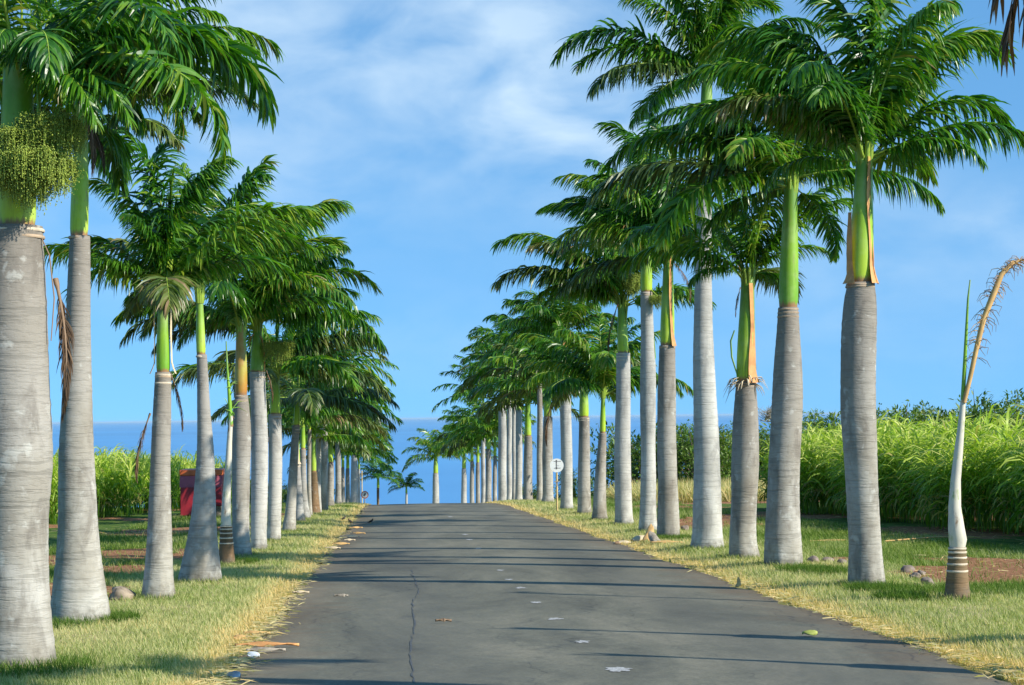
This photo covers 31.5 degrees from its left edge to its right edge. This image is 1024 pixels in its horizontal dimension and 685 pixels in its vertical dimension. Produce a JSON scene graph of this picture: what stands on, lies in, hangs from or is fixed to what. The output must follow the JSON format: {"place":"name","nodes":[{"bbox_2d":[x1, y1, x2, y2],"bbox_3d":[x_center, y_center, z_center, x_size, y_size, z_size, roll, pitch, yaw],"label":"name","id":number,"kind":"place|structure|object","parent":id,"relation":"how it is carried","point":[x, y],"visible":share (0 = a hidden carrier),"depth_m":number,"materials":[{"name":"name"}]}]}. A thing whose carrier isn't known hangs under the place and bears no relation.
{"place":"outdoors","nodes":[
{"label":"outdoors","id":0,"kind":"place"},
{"bbox_2d":[334,594,347,596],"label":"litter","id":1,"kind":"object","parent":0,"point":[342,595],"visible":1,"depth_m":22.01,"materials":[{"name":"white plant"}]},
{"bbox_2d":[0,0,1023,422],"label":"sky","id":2,"kind":"structure","parent":0,"point":[445,126],"materials":[{"name":"blue"}]},
{"bbox_2d":[1,488,1023,684],"bbox_3d":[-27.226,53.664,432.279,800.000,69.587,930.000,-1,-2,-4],"label":"ground","id":3,"kind":"structure","parent":0,"point":[110,523],"depth_m":32.86,"materials":[{"name":"brown soil"}]},
{"bbox_2d":[109,586,135,599],"bbox_3d":[-4.684,3.040,21.758,0.318,0.216,0.377,-1,-2,-4],"label":"stone","id":4,"kind":"object","parent":3,"relation":"on","point":[116,594],"visible":0.64,"depth_m":21.62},
{"bbox_2d":[0,0,283,666],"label":"palm tree","id":5,"kind":"object","parent":3,"relation":"on","point":[37,159],"visible":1,"depth_m":14.29,"materials":[{"name":"beige plant"}]},
{"bbox_2d":[0,0,285,623],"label":"palm tree","id":6,"kind":"object","parent":3,"relation":"on","point":[79,590],"visible":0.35,"depth_m":18.61,"materials":[{"name":"beige plant"}]},
{"bbox_2d":[49,443,250,523],"bbox_3d":[-20.593,5.143,66.161,17.483,4.008,44.087,-1,-2,3],"label":"sugar cane","id":7,"kind":"object","parent":3,"relation":"on","point":[119,487],"visible":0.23,"depth_m":61.66,"materials":[{"name":"green plant"}]},
{"bbox_2d":[43,114,320,599],"bbox_3d":[-4.000,0.282,21.881,3.491,6.116,2.613,-3,-3,41],"label":"palm tree","id":8,"kind":"object","parent":3,"relation":"on","point":[164,286],"visible":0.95,"depth_m":21.84,"materials":[{"name":"green plant"}]},
{"bbox_2d":[61,155,326,582],"bbox_3d":[-4.449,0.454,25.313,2.679,6.238,2.977,-3,-3,41],"label":"palm tree","id":9,"kind":"object","parent":3,"relation":"on","point":[200,559],"visible":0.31,"depth_m":25.07,"materials":[{"name":"green plant"}]},
{"bbox_2d":[179,468,224,515],"bbox_3d":[-10.081,4.997,59.314,1.393,1.714,1.915,-1,-2,-4],"label":"farm trailer","id":10,"kind":"object","parent":3,"relation":"on","point":[187,482],"visible":0.44,"depth_m":58.42,"materials":[{"name":"red metal"}]},
{"bbox_2d":[216,341,244,563],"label":"young palm","id":11,"kind":"object","parent":3,"relation":"on","point":[226,549],"visible":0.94,"depth_m":29.26,"materials":[{"name":"beige plant"}]},
{"bbox_2d":[110,154,356,555],"bbox_3d":[-4.907,0.322,32.351,4.052,7.463,3.248,-3,-3,43],"label":"palm tree","id":12,"kind":"object","parent":3,"relation":"on","point":[239,307],"visible":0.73,"depth_m":32.01,"materials":[{"name":"green plant"}]},
{"bbox_2d":[234,635,249,639],"bbox_3d":[-2.516,2.746,16.882,0.158,0.055,0.074,-1,-2,-4],"label":"fallen sheath","id":13,"kind":"object","parent":3,"relation":"on","point":[237,636],"visible":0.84,"depth_m":16.86,"materials":[{"name":"beige plant"}]},
{"bbox_2d":[243,630,270,634],"bbox_3d":[-2.434,2.767,17.293,0.260,0.042,0.041,-1,-2,3],"label":"stick","id":14,"kind":"object","parent":3,"relation":"on","point":[251,632],"visible":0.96,"depth_m":17.28,"materials":[{"name":"wood"}]},
{"bbox_2d":[137,204,385,549],"bbox_3d":[-4.732,0.766,34.584,4.693,6.871,3.959,-1,-2,-4],"label":"palm tree","id":15,"kind":"object","parent":3,"relation":"on","point":[259,463],"visible":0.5,"depth_m":34.18,"materials":[{"name":"green plant"}]},
{"bbox_2d":[250,483,286,501],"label":"shrub","id":16,"kind":"object","parent":3,"relation":"on","point":[283,492],"visible":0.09,"depth_m":89.00,"materials":[{"name":"green plant"}]},
{"bbox_2d":[170,295,390,540],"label":"palm tree","id":17,"kind":"object","parent":3,"relation":"on","point":[306,344],"visible":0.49,"depth_m":38.52,"materials":[{"name":"green plant"}]},
{"bbox_2d":[282,480,287,502],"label":"shrub","id":18,"kind":"object","parent":3,"relation":"on","point":[285,496],"visible":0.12,"depth_m":90.98,"materials":[{"name":"green plant"}]},
{"bbox_2d":[248,374,347,521],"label":"palm tree","id":19,"kind":"object","parent":3,"relation":"on","point":[300,515],"visible":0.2,"depth_m":51.54,"materials":[{"name":"green plant"}]},
{"bbox_2d":[221,354,386,518],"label":"palm tree","id":20,"kind":"object","parent":3,"relation":"on","point":[338,417],"visible":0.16,"depth_m":54.72,"materials":[{"name":"green plant"}]},
{"bbox_2d":[211,335,399,530],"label":"palm tree","id":21,"kind":"object","parent":3,"relation":"on","point":[307,401],"visible":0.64,"depth_m":44.25,"materials":[{"name":"green plant"}]},
{"bbox_2d":[230,344,403,514],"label":"palm tree","id":22,"kind":"object","parent":3,"relation":"on","point":[356,435],"visible":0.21,"depth_m":57.52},
{"bbox_2d":[247,314,396,511],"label":"palm tree","id":23,"kind":"object","parent":3,"relation":"on","point":[318,442],"visible":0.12,"depth_m":61.52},
{"bbox_2d":[282,411,373,512],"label":"palm tree","id":24,"kind":"object","parent":3,"relation":"on","point":[342,438],"visible":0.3,"depth_m":60.77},
{"bbox_2d":[282,385,388,505],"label":"palm tree","id":25,"kind":"object","parent":3,"relation":"on","point":[365,453],"visible":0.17,"depth_m":72.43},
{"bbox_2d":[282,381,395,503],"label":"palm tree","id":26,"kind":"object","parent":3,"relation":"on","point":[338,498],"visible":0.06,"depth_m":81.39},
{"bbox_2d":[287,418,396,502],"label":"palm tree","id":27,"kind":"object","parent":3,"relation":"on","point":[386,453],"visible":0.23,"depth_m":88.43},
{"bbox_2d":[306,431,394,502],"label":"palm tree","id":28,"kind":"object","parent":3,"relation":"on","point":[347,484],"visible":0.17,"depth_m":97.31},
{"bbox_2d":[304,325,399,509],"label":"palm tree","id":29,"kind":"object","parent":3,"relation":"on","point":[324,475],"visible":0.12,"depth_m":65.46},
{"bbox_2d":[361,471,362,502],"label":"marker pole","id":30,"kind":"object","parent":3,"relation":"on","point":[361,485],"visible":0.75,"depth_m":103.41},
{"bbox_2d":[361,491,368,503],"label":"road sign","id":31,"kind":"object","parent":3,"relation":"on","point":[364,494],"visible":0.94,"depth_m":101.40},
{"bbox_2d":[333,438,398,502],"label":"palm tree","id":32,"kind":"object","parent":3,"relation":"on","point":[390,451],"visible":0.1,"depth_m":126.20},
{"bbox_2d":[350,403,391,502],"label":"palm tree","id":33,"kind":"object","parent":3,"relation":"on","point":[354,484],"visible":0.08,"depth_m":111.20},
{"bbox_2d":[360,457,403,504],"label":"palm tree","id":34,"kind":"object","parent":3,"relation":"on","point":[378,474],"visible":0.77,"depth_m":137.17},
{"bbox_2d":[388,472,424,503],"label":"palm tree","id":35,"kind":"object","parent":3,"relation":"on","point":[407,483],"visible":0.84,"depth_m":171.19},
{"bbox_2d":[401,427,474,502],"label":"palm tree","id":36,"kind":"object","parent":3,"relation":"on","point":[429,451],"visible":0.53,"depth_m":171.24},
{"bbox_2d":[428,427,497,502],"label":"palm tree","id":37,"kind":"object","parent":3,"relation":"on","point":[462,452],"visible":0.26,"depth_m":165.45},
{"bbox_2d":[430,409,496,502],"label":"palm tree","id":38,"kind":"object","parent":3,"relation":"on","point":[437,446],"visible":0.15,"depth_m":149.59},
{"bbox_2d":[435,405,497,502],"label":"palm tree","id":39,"kind":"object","parent":3,"relation":"on","point":[461,443],"visible":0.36,"depth_m":138.70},
{"bbox_2d":[431,355,524,502],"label":"palm tree","id":40,"kind":"object","parent":3,"relation":"on","point":[456,395],"visible":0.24,"depth_m":129.70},
{"bbox_2d":[443,396,536,502],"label":"palm tree","id":41,"kind":"object","parent":3,"relation":"on","point":[488,495],"visible":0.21,"depth_m":122.75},
{"bbox_2d":[446,402,536,501],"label":"palm tree","id":42,"kind":"object","parent":3,"relation":"on","point":[490,428],"visible":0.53,"depth_m":114.87,"materials":[{"name":"plant"}]},
{"bbox_2d":[461,314,523,499],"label":"palm tree","id":43,"kind":"object","parent":3,"relation":"on","point":[508,452],"visible":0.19,"depth_m":100.91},
{"bbox_2d":[459,326,527,499],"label":"palm tree","id":44,"kind":"object","parent":3,"relation":"on","point":[481,328],"visible":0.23,"depth_m":95.98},
{"bbox_2d":[455,336,543,500],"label":"palm tree","id":45,"kind":"object","parent":3,"relation":"on","point":[502,461],"visible":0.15,"depth_m":105.81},
{"bbox_2d":[0,497,1023,684],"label":"grass","id":46,"kind":"structure","parent":3,"relation":"on","point":[68,666],"depth_m":20.80,"materials":[{"name":"plant"}]},
{"bbox_2d":[464,342,573,499],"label":"palm tree","id":47,"kind":"object","parent":3,"relation":"on","point":[519,468],"visible":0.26,"depth_m":91.92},
{"bbox_2d":[468,352,579,499],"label":"palm tree","id":48,"kind":"object","parent":3,"relation":"on","point":[527,478],"visible":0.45,"depth_m":85.94,"materials":[{"name":"plant"}]},
{"bbox_2d":[49,501,1023,588],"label":"rocks","id":49,"kind":"object","parent":3,"relation":"on","point":[756,534],"visible":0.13,"depth_m":32.39,"materials":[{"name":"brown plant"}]},
{"bbox_2d":[471,296,602,500],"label":"palm tree","id":50,"kind":"object","parent":3,"relation":"on","point":[500,323],"visible":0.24,"depth_m":80.03,"materials":[{"name":"plant"}]},
{"bbox_2d":[522,483,558,498],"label":"shrub","id":51,"kind":"object","parent":3,"relation":"on","point":[534,494],"visible":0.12,"depth_m":117.06,"materials":[{"name":"green plant"}]},
{"bbox_2d":[471,330,615,502],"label":"palm tree","id":52,"kind":"object","parent":3,"relation":"on","point":[547,459],"visible":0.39,"depth_m":75.07,"materials":[{"name":"plant"}]},
{"bbox_2d":[550,459,563,510],"bbox_3d":[1.475,4.779,59.478,0.454,1.945,0.095,-1,-2,-4],"label":"road sign","id":53,"kind":"object","parent":3,"relation":"on","point":[556,465],"visible":0.91,"depth_m":59.48,"materials":[{"name":"white metal"}]},
{"bbox_2d":[498,265,617,509],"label":"palm tree","id":54,"kind":"object","parent":3,"relation":"on","point":[564,316],"visible":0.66,"depth_m":61.31,"materials":[{"name":"green plant"}]},
{"bbox_2d":[554,469,594,498],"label":"shrub","id":55,"kind":"object","parent":3,"relation":"on","point":[575,489],"visible":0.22,"depth_m":109.93,"materials":[{"name":"green plant"}]},
{"bbox_2d":[509,317,656,512],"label":"palm tree","id":56,"kind":"object","parent":3,"relation":"on","point":[584,499],"visible":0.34,"depth_m":55.74,"materials":[{"name":"green plant"}]},
{"bbox_2d":[488,190,716,523],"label":"palm tree","id":57,"kind":"object","parent":3,"relation":"on","point":[606,290],"visible":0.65,"depth_m":45.52,"materials":[{"name":"green plant"}]},
{"bbox_2d":[523,312,692,519],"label":"palm tree","id":58,"kind":"object","parent":3,"relation":"on","point":[596,375],"visible":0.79,"depth_m":49.27,"materials":[{"name":"plant"}]},
{"bbox_2d":[535,135,730,530],"bbox_3d":[2.742,-0.062,41.066,4.432,9.174,3.657,1,-3,-42],"label":"palm tree","id":59,"kind":"object","parent":3,"relation":"on","point":[647,516],"visible":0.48,"depth_m":40.75,"materials":[{"name":"beige plant"}]},
{"bbox_2d":[630,535,643,541],"bbox_3d":[2.546,3.907,36.201,0.351,0.126,0.213,0,-3,-21],"label":"rock","id":60,"kind":"object","parent":3,"relation":"on","point":[638,538],"visible":0.77,"depth_m":36.12,"materials":[{"name":"beige stone"}]},
{"bbox_2d":[538,111,744,535],"bbox_3d":[2.904,-0.323,36.973,4.532,9.161,3.162,-1,-2,18],"label":"palm tree","id":61,"kind":"object","parent":3,"relation":"on","point":[616,221],"visible":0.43,"depth_m":37.11,"materials":[{"name":"green plant"}]},
{"bbox_2d":[590,421,693,495],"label":"shrub","id":62,"kind":"object","parent":3,"relation":"on","point":[610,471],"visible":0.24,"depth_m":83.60,"materials":[{"name":"green plant"}]},
{"bbox_2d":[642,524,653,540],"bbox_3d":[2.704,3.759,35.887,0.197,0.333,0.398,-1,-2,18],"label":"fallen sheath","id":63,"kind":"object","parent":3,"relation":"on","point":[650,528],"visible":0.77,"depth_m":35.92,"materials":[{"name":"beige plant"}]},
{"bbox_2d":[648,531,660,542],"bbox_3d":[2.757,3.761,35.127,0.211,0.224,0.297,0,-3,-23],"label":"rock","id":64,"kind":"object","parent":3,"relation":"on","point":[652,536],"visible":0.98,"depth_m":35.10,"materials":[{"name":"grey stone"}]},
{"bbox_2d":[631,427,692,482],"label":"shrub","id":65,"kind":"object","parent":3,"relation":"on","point":[633,473],"visible":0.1,"depth_m":87.58,"materials":[{"name":"green plant"}]},
{"bbox_2d":[650,540,682,542],"bbox_3d":[2.961,3.815,34.727,0.638,0.059,0.083,-1,-2,-1],"label":"fallen stalk","id":66,"kind":"object","parent":3,"relation":"on","point":[669,541],"visible":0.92,"depth_m":34.70,"materials":[{"name":"beige plant"}]},
{"bbox_2d":[681,525,688,530],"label":"stone","id":67,"kind":"object","parent":3,"relation":"on","point":[685,527],"visible":0.59,"depth_m":41.05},
{"bbox_2d":[549,0,830,548],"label":"palm tree","id":68,"kind":"object","parent":3,"relation":"on","point":[653,55],"visible":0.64,"depth_m":32.34,"materials":[{"name":"beige plant"}]},
{"bbox_2d":[655,422,731,479],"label":"shrub","id":69,"kind":"object","parent":3,"relation":"on","point":[691,434],"visible":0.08,"depth_m":83.89,"materials":[{"name":"green plant"}]},
{"bbox_2d":[656,419,732,485],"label":"shrub","id":70,"kind":"object","parent":3,"relation":"on","point":[723,469],"visible":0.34,"depth_m":82.02,"materials":[{"name":"green plant"}]},
{"bbox_2d":[617,170,853,558],"bbox_3d":[3.712,0.449,29.450,4.218,6.541,2.863,-1,-2,-4],"label":"palm tree","id":71,"kind":"object","parent":3,"relation":"on","point":[755,255],"visible":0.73,"depth_m":28.95,"materials":[{"name":"green plant"}]},
{"bbox_2d":[718,420,762,476],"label":"shrub","id":72,"kind":"object","parent":3,"relation":"on","point":[726,429],"visible":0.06,"depth_m":86.95,"materials":[{"name":"green plant"}]},
{"bbox_2d":[722,429,769,460],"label":"shrub","id":73,"kind":"object","parent":3,"relation":"on","point":[727,433],"visible":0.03,"depth_m":90.30,"materials":[{"name":"green plant"}]},
{"bbox_2d":[581,55,945,565],"bbox_3d":[3.631,-0.360,26.732,5.062,7.818,3.676,0,-3,-26],"label":"palm tree","id":74,"kind":"object","parent":3,"relation":"on","point":[757,156],"visible":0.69,"depth_m":26.68,"materials":[{"name":"green plant"}]},
{"bbox_2d":[759,429,769,477],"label":"shrub","id":75,"kind":"object","parent":3,"relation":"on","point":[761,445],"visible":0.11,"depth_m":86.74,"materials":[{"name":"green plant"}]},
{"bbox_2d":[758,400,771,421],"bbox_3d":[8.667,3.753,60.515,1.007,3.935,1.105,-2,-3,31],"label":"shrub","id":76,"kind":"object","parent":3,"relation":"on","point":[767,414],"visible":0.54,"depth_m":60.57,"materials":[{"name":"green plant"}]},
{"bbox_2d":[759,412,839,443],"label":"shrub","id":77,"kind":"object","parent":3,"relation":"on","point":[830,417],"visible":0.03,"depth_m":90.78,"materials":[{"name":"green plant"}]},
{"bbox_2d":[807,556,819,562],"bbox_3d":[4.567,3.303,27.450,0.223,0.150,0.204,-1,-2,-4],"label":"stone","id":78,"kind":"object","parent":3,"relation":"on","point":[812,558],"visible":0.51,"depth_m":27.40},
{"bbox_2d":[802,408,840,438],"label":"shrub","id":79,"kind":"object","parent":3,"relation":"on","point":[814,420],"visible":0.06,"depth_m":90.55,"materials":[{"name":"green plant"}]},
{"bbox_2d":[821,557,833,561],"bbox_3d":[4.823,3.326,27.697,0.212,0.112,0.186,-1,-2,-4],"label":"stone","id":80,"kind":"object","parent":3,"relation":"on","point":[826,558],"visible":0.59,"depth_m":27.63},
{"bbox_2d":[837,559,846,563],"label":"stone","id":81,"kind":"object","parent":3,"relation":"on","point":[840,561],"visible":0.5,"depth_m":27.03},
{"bbox_2d":[672,0,1023,584],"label":"palm tree","id":82,"kind":"object","parent":3,"relation":"on","point":[864,114],"visible":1,"depth_m":22.17,"materials":[{"name":"green plant"}]},
{"bbox_2d":[802,403,899,429],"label":"shrub","id":83,"kind":"object","parent":3,"relation":"on","point":[877,415],"depth_m":92.84,"materials":[{"name":"green plant"}]},
{"bbox_2d":[819,399,953,432],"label":"shrub","id":84,"kind":"object","parent":3,"relation":"on","point":[910,417],"visible":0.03,"depth_m":90.94,"materials":[{"name":"green plant"}]},
{"bbox_2d":[757,402,1023,534],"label":"sugar cane","id":85,"kind":"object","parent":3,"relation":"on","point":[915,462],"visible":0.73,"depth_m":41.10,"materials":[{"name":"green plant"}]},
{"bbox_2d":[901,565,914,572],"bbox_3d":[5.410,3.117,24.795,0.188,0.150,0.183,-1,-2,-4],"label":"stone","id":86,"kind":"object","parent":3,"relation":"on","point":[905,569],"visible":0.72,"depth_m":24.73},
{"bbox_2d":[909,572,920,578],"bbox_3d":[5.259,3.049,23.654,0.150,0.106,0.148,-1,-2,-4],"label":"stone","id":87,"kind":"object","parent":3,"relation":"on","point":[917,574],"visible":0.64,"depth_m":23.61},
{"bbox_2d":[876,404,956,431],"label":"shrub","id":88,"kind":"object","parent":3,"relation":"on","point":[905,412],"visible":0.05,"depth_m":93.33,"materials":[{"name":"green plant"}]},
{"bbox_2d":[920,577,933,584],"bbox_3d":[5.101,2.946,22.212,0.172,0.150,0.213,-1,-2,-4],"label":"stone","id":89,"kind":"object","parent":3,"relation":"on","point":[922,579],"visible":0.51,"depth_m":22.19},
{"bbox_2d":[885,536,981,541],"bbox_3d":[7.838,3.638,33.686,2.225,0.075,0.028,0,-3,-26],"label":"cane stalk","id":90,"kind":"object","parent":3,"relation":"on","point":[925,538],"visible":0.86,"depth_m":33.58,"materials":[{"name":"orange plant"}]},
{"bbox_2d":[910,399,968,421],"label":"shrub","id":91,"kind":"object","parent":3,"relation":"on","point":[932,412],"visible":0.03,"depth_m":96.34,"materials":[{"name":"green plant"}]},
{"bbox_2d":[910,404,974,428],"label":"shrub","id":92,"kind":"object","parent":3,"relation":"on","point":[945,414],"visible":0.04,"depth_m":91.68,"materials":[{"name":"green plant"}]},
{"bbox_2d":[913,387,1023,430],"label":"shrub","id":93,"kind":"object","parent":3,"relation":"on","point":[977,398],"visible":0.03,"depth_m":89.99,"materials":[{"name":"green plant"}]},
{"bbox_2d":[944,256,1023,599],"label":"young palm","id":94,"kind":"object","parent":3,"relation":"on","point":[957,581],"visible":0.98,"depth_m":19.76,"materials":[{"name":"bark"},{"name":"green leaves"},{"name":"dry brown leaf"}]},
{"bbox_2d":[967,388,1023,427],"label":"shrub","id":95,"kind":"object","parent":3,"relation":"on","point":[984,401],"visible":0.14,"depth_m":85.74,"materials":[{"name":"green plant"}]},
{"bbox_2d":[988,0,1023,75],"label":"palm tree","id":96,"kind":"object","parent":3,"relation":"on","point":[1006,43],"visible":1,"depth_m":10.05,"materials":[{"name":"beige plant"}]},
{"bbox_2d":[996,400,1022,424],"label":"shrub","id":97,"kind":"object","parent":3,"relation":"on","point":[1010,412],"depth_m":89.23,"materials":[{"name":"green plant"}]},
{"bbox_2d":[52,411,1023,506],"bbox_3d":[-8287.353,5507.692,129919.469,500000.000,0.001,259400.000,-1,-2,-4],"label":"sea","id":98,"kind":"structure","parent":0,"point":[124,434],"depth_m":4072.71,"materials":[{"name":"liquid"}]},
{"bbox_2d":[222,503,1011,684],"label":"road","id":99,"kind":"structure","parent":0,"point":[518,597],"depth_m":18.02,"materials":[{"name":"asphalt"}]},
{"bbox_2d":[225,671,240,677],"bbox_3d":[-2.102,2.506,13.670,0.114,0.059,0.081,-1,-2,-4],"label":"paper scrap","id":100,"kind":"object","parent":99,"relation":"on","point":[235,673],"visible":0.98,"depth_m":13.65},
{"bbox_2d":[247,651,259,657],"bbox_3d":[-2.164,2.614,15.176,0.107,0.060,0.072,-1,-2,-4],"label":"paper scrap","id":101,"kind":"object","parent":99,"relation":"on","point":[252,653],"visible":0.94,"depth_m":15.15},
{"bbox_2d":[246,647,285,651],"bbox_3d":[-2.117,2.641,15.599,0.338,0.048,0.056,-1,-2,-5],"label":"fallen stalk","id":102,"kind":"object","parent":99,"relation":"on","point":[256,649],"visible":0.98,"depth_m":15.58,"materials":[{"name":"plant"}]},
{"bbox_2d":[235,641,298,646],"bbox_3d":[-2.171,2.673,16.076,0.570,0.050,0.066,-1,-2,-3],"label":"fallen stalk","id":103,"kind":"object","parent":99,"relation":"on","point":[262,643],"visible":0.99,"depth_m":16.06,"materials":[{"name":"orange plant"}]},
{"bbox_2d":[292,590,308,593],"bbox_3d":[-2.663,3.146,22.874,0.212,0.042,0.043,-1,-2,-4],"label":"stick","id":104,"kind":"object","parent":99,"relation":"on","point":[299,591],"visible":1,"depth_m":22.86,"materials":[{"name":"wood"}]},
{"bbox_2d":[332,542,349,544],"bbox_3d":[-3.508,4.121,37.192,0.352,0.054,0.074,-1,-2,-4],"label":"fallen sheath","id":105,"kind":"object","parent":99,"relation":"on","point":[339,543],"visible":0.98,"depth_m":37.17,"materials":[{"name":"beige plant"}]},
{"bbox_2d":[435,618,451,621],"bbox_3d":[-0.686,2.771,18.102,0.167,0.042,0.040,0,-2,-7],"label":"stick","id":106,"kind":"object","parent":99,"relation":"on","point":[444,620],"visible":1,"depth_m":18.09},
{"bbox_2d":[185,504,1023,684],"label":"leaf litter","id":107,"kind":"object","parent":99,"relation":"on","point":[256,637],"visible":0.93,"depth_m":16.72,"materials":[{"name":"beige dry leaves"}]},
{"bbox_2d":[735,577,740,587],"bbox_3d":[2.861,3.034,22.977,0.061,0.130,0.166,-2,-3,23],"label":"fallen leaf","id":108,"kind":"object","parent":99,"relation":"on","point":[738,584],"visible":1,"depth_m":23.00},
{"bbox_2d":[802,630,817,635],"bbox_3d":[2.681,2.611,16.315,0.140,0.050,0.061,-1,-2,-4],"label":"fallen leaf","id":109,"kind":"object","parent":99,"relation":"on","point":[811,632],"visible":1,"depth_m":16.30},
{"bbox_2d":[606,476,766,502],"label":"dry grass","id":110,"kind":"structure","parent":0,"point":[685,493],"depth_m":71.70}
]}

